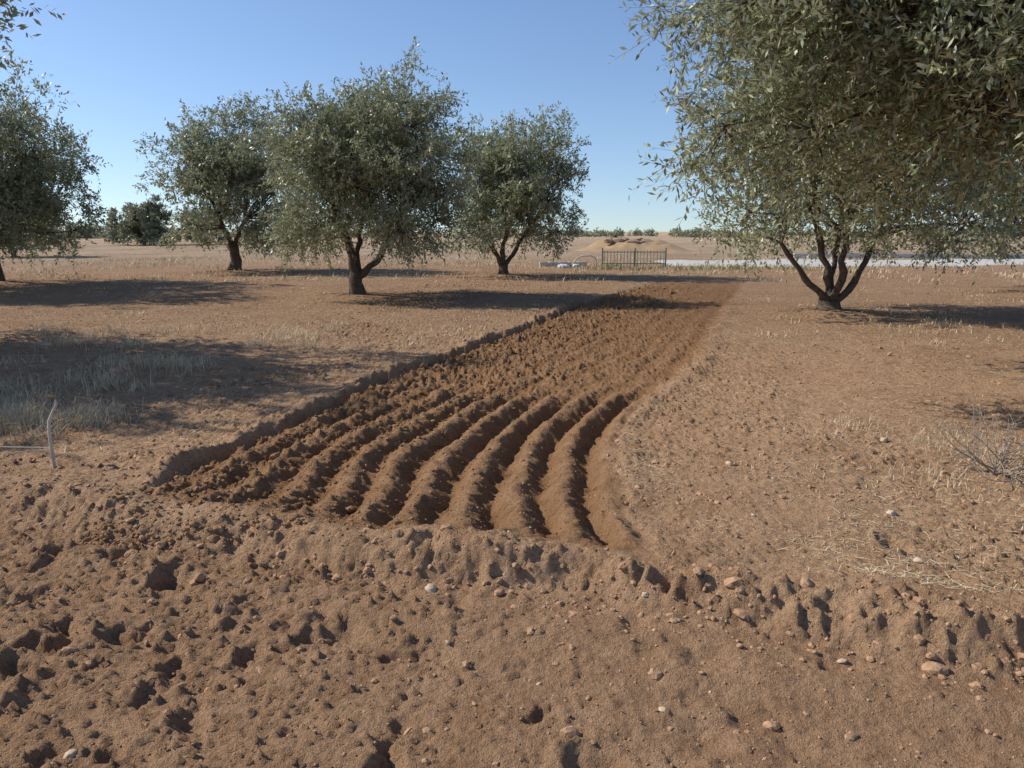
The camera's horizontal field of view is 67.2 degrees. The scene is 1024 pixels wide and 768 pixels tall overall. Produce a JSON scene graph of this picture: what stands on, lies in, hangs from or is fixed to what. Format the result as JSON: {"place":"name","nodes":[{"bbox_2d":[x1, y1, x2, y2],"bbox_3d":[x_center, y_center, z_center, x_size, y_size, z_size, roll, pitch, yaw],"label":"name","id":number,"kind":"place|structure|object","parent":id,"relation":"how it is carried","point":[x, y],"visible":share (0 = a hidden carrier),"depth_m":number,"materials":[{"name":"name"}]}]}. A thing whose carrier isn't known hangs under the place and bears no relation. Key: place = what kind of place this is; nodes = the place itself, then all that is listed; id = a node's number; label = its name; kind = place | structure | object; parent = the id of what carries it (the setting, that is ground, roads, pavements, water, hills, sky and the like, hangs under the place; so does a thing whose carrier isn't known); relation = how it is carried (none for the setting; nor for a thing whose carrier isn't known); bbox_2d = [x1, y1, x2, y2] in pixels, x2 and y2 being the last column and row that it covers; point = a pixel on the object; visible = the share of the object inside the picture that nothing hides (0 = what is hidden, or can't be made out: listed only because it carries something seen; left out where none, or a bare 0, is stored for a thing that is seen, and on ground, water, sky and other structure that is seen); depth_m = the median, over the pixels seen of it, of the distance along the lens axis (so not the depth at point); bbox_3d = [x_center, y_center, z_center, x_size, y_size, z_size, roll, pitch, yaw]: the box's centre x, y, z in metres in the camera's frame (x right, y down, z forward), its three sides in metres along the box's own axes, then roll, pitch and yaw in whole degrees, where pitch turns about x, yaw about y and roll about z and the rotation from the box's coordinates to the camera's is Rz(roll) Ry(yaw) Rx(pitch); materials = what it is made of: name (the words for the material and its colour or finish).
{"place":"outdoors","nodes":[
{"label":"outdoors","id":0,"kind":"place"},
{"bbox_2d":[0,0,1021,231],"label":"sky","id":1,"kind":"structure","parent":0,"point":[128,66],"materials":[{"name":"blue"}]},
{"bbox_2d":[0,275,1022,349],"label":"dry grass","id":2,"kind":"structure","parent":0,"point":[109,313],"depth_m":14.26,"materials":[{"name":"beige plant"}]},
{"bbox_2d":[0,232,1023,767],"bbox_3d":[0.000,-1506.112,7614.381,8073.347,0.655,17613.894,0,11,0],"label":"ground","id":3,"kind":"structure","parent":0,"point":[356,612],"depth_m":3.98,"materials":[{"name":"soil"}]},
{"bbox_2d":[0,88,56,252],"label":"olive tree","id":4,"kind":"object","parent":3,"relation":"on","point":[5,232],"visible":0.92,"depth_m":20.34,"materials":[{"name":"green plant"}]},
{"bbox_2d":[0,400,57,467],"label":"bent stake","id":5,"kind":"object","parent":3,"relation":"on","point":[51,449],"visible":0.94,"depth_m":5.01,"materials":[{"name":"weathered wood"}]},
{"bbox_2d":[0,203,60,256],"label":"olive tree","id":6,"kind":"object","parent":3,"relation":"on","point":[28,222],"visible":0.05,"depth_m":46.23,"materials":[{"name":"green plant"}]},
{"bbox_2d":[0,0,66,84],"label":"olive tree","id":7,"kind":"object","parent":3,"relation":"on","point":[14,12],"visible":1,"depth_m":9.60,"materials":[{"name":"green plant"}]},
{"bbox_2d":[0,57,117,280],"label":"olive tree","id":8,"kind":"object","parent":3,"relation":"on","point":[46,165],"visible":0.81,"depth_m":22.09,"materials":[{"name":"green plant"}]},
{"bbox_2d":[104,192,183,245],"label":"olive tree","id":9,"kind":"object","parent":3,"relation":"on","point":[143,225],"visible":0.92,"depth_m":77.31,"materials":[{"name":"green plant"}]},
{"bbox_2d":[0,320,344,453],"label":"dry grass","id":10,"kind":"structure","parent":3,"relation":"on","point":[24,420],"depth_m":7.56,"materials":[{"name":"beige plant"}]},
{"bbox_2d":[178,205,227,243],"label":"olive tree","id":11,"kind":"object","parent":3,"relation":"on","point":[218,239],"visible":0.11,"depth_m":81.44,"materials":[{"name":"green plant"}]},
{"bbox_2d":[132,90,321,269],"bbox_3d":[-10.379,-7.482,28.968,6.657,6.586,6.173,0,11,0],"label":"olive tree","id":12,"kind":"object","parent":3,"relation":"on","point":[234,171],"visible":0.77,"depth_m":28.00,"materials":[{"name":"green plant"}]},
{"bbox_2d":[0,298,561,463],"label":"straw litter","id":13,"kind":"object","parent":3,"relation":"on","point":[202,364],"visible":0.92,"depth_m":9.16,"materials":[{"name":"beige plant"}]},
{"bbox_2d":[246,36,501,294],"bbox_3d":[-3.153,-4.802,17.520,5.833,5.615,5.744,0,11,0],"label":"olive tree","id":14,"kind":"object","parent":3,"relation":"on","point":[360,155],"visible":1,"depth_m":16.27,"materials":[{"name":"green plant"}]},
{"bbox_2d":[79,286,732,549],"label":"ploughed clods","id":15,"kind":"object","parent":3,"relation":"on","point":[215,538],"visible":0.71,"depth_m":4.70,"materials":[{"name":"brown soil"}]},
{"bbox_2d":[63,437,923,758],"bbox_3d":[0.943,0.830,3.517,5.066,0.198,1.483,-10,15,-41],"label":"stone","id":16,"kind":"object","parent":3,"relation":"on","point":[71,753],"visible":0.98,"depth_m":3.32,"materials":[{"name":"beige stone"}]},
{"bbox_2d":[424,100,591,273],"bbox_3d":[-0.007,-6.509,25.994,5.671,5.763,5.603,-7,13,-32],"label":"olive tree","id":17,"kind":"object","parent":3,"relation":"on","point":[513,188],"visible":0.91,"depth_m":25.26,"materials":[{"name":"green plant"}]},
{"bbox_2d":[6,353,1014,766],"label":"pale stones","id":18,"kind":"object","parent":3,"relation":"on","point":[662,709],"visible":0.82,"depth_m":2.98,"materials":[{"name":"beige stone"}]},
{"bbox_2d":[45,219,977,238],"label":"distant trees","id":19,"kind":"object","parent":3,"relation":"on","point":[639,232],"visible":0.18,"depth_m":205.60,"materials":[{"name":"green plant"}]},
{"bbox_2d":[0,476,1023,692],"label":"stones","id":20,"kind":"object","parent":3,"relation":"on","point":[937,669],"visible":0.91,"depth_m":3.17,"materials":[{"name":"stone"}]},
{"bbox_2d":[0,262,1023,506],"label":"field clods","id":21,"kind":"object","parent":3,"relation":"on","point":[620,470],"visible":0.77,"depth_m":5.92,"materials":[{"name":"soil"}]},
{"bbox_2d":[0,312,1023,767],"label":"pebbles","id":22,"kind":"object","parent":3,"relation":"on","point":[546,594],"visible":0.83,"depth_m":3.22,"materials":[{"name":"stone"}]},
{"bbox_2d":[0,538,1023,767],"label":"track clods","id":23,"kind":"object","parent":3,"relation":"on","point":[657,674],"visible":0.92,"depth_m":2.74,"materials":[{"name":"soil"}]},
{"bbox_2d":[4,254,1023,282],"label":"dry grass","id":24,"kind":"structure","parent":3,"relation":"on","point":[388,262],"depth_m":29.97,"materials":[{"name":"beige plant"}]},
{"bbox_2d":[557,264,567,267],"bbox_3d":[2.126,-4.912,32.166,0.453,0.206,0.404,0,11,0],"label":"white sack","id":25,"kind":"object","parent":3,"relation":"on","point":[564,265],"visible":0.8,"depth_m":32.02,"materials":[{"name":"plastic"}]},
{"bbox_2d":[539,262,586,266],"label":"block kerb","id":26,"kind":"structure","parent":3,"relation":"on","point":[558,263],"depth_m":33.61,"materials":[{"name":"concrete"}]},
{"bbox_2d":[572,255,596,266],"bbox_3d":[3.128,-5.311,33.201,1.101,0.503,0.060,0,11,0],"label":"irrigation pipe","id":27,"kind":"object","parent":3,"relation":"on","point":[585,256],"visible":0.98,"depth_m":33.16,"materials":[{"name":"plastic"}]},
{"bbox_2d":[601,248,666,267],"bbox_3d":[5.160,-5.319,32.577,2.740,0.880,0.080,0,11,0],"label":"metal fence","id":28,"kind":"object","parent":3,"relation":"on","point":[634,261],"visible":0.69,"depth_m":32.57,"materials":[{"name":"metal"}]},
{"bbox_2d":[576,238,696,251],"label":"earth mound","id":29,"kind":"object","parent":3,"relation":"on","point":[649,245],"visible":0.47,"depth_m":59.77,"materials":[{"name":"brown soil"}]},
{"bbox_2d":[604,238,646,243],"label":"rubble pile","id":30,"kind":"object","parent":29,"relation":"on","point":[616,240],"visible":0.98,"depth_m":60.79,"materials":[{"name":"beige stone"}]},
{"bbox_2d":[568,262,823,270],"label":"roadside weeds","id":31,"kind":"object","parent":3,"relation":"on","point":[614,266],"visible":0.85,"depth_m":31.44,"materials":[{"name":"beige plant"}]},
{"bbox_2d":[608,0,1023,269],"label":"olive tree","id":32,"kind":"object","parent":3,"relation":"on","point":[934,65],"visible":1,"depth_m":6.04,"materials":[{"name":"green plant"}]},
{"bbox_2d":[625,320,1023,594],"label":"straw litter","id":33,"kind":"object","parent":3,"relation":"on","point":[883,572],"visible":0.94,"depth_m":4.13,"materials":[{"name":"beige plant"}]},
{"bbox_2d":[666,30,1023,310],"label":"olive tree","id":34,"kind":"object","parent":3,"relation":"on","point":[831,297],"visible":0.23,"depth_m":13.29,"materials":[{"name":"green plant"}]},
{"bbox_2d":[761,307,1009,346],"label":"dry grass","id":35,"kind":"structure","parent":3,"relation":"on","point":[939,322],"depth_m":12.22,"materials":[{"name":"beige plant"}]},
{"bbox_2d":[793,253,1023,258],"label":"concrete wall","id":36,"kind":"structure","parent":3,"relation":"on","point":[848,255],"depth_m":44.02,"materials":[{"name":"grey concrete"}]},
{"bbox_2d":[794,414,1023,526],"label":"dry grass","id":37,"kind":"structure","parent":3,"relation":"on","point":[929,472],"depth_m":5.00,"materials":[{"name":"beige plant"}]},
{"bbox_2d":[905,130,1023,270],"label":"olive tree","id":38,"kind":"object","parent":3,"relation":"on","point":[1016,216],"visible":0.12,"depth_m":19.01,"materials":[{"name":"green plant"}]},
{"bbox_2d":[915,388,1023,496],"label":"dry shrub","id":39,"kind":"object","parent":3,"relation":"on","point":[1002,469],"visible":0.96,"depth_m":4.69,"materials":[{"name":"beige plant"}]},
{"bbox_2d":[657,259,1023,266],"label":"gravel road","id":40,"kind":"structure","parent":0,"point":[815,263],"depth_m":36.38,"materials":[{"name":"grey gravel"}]}
]}

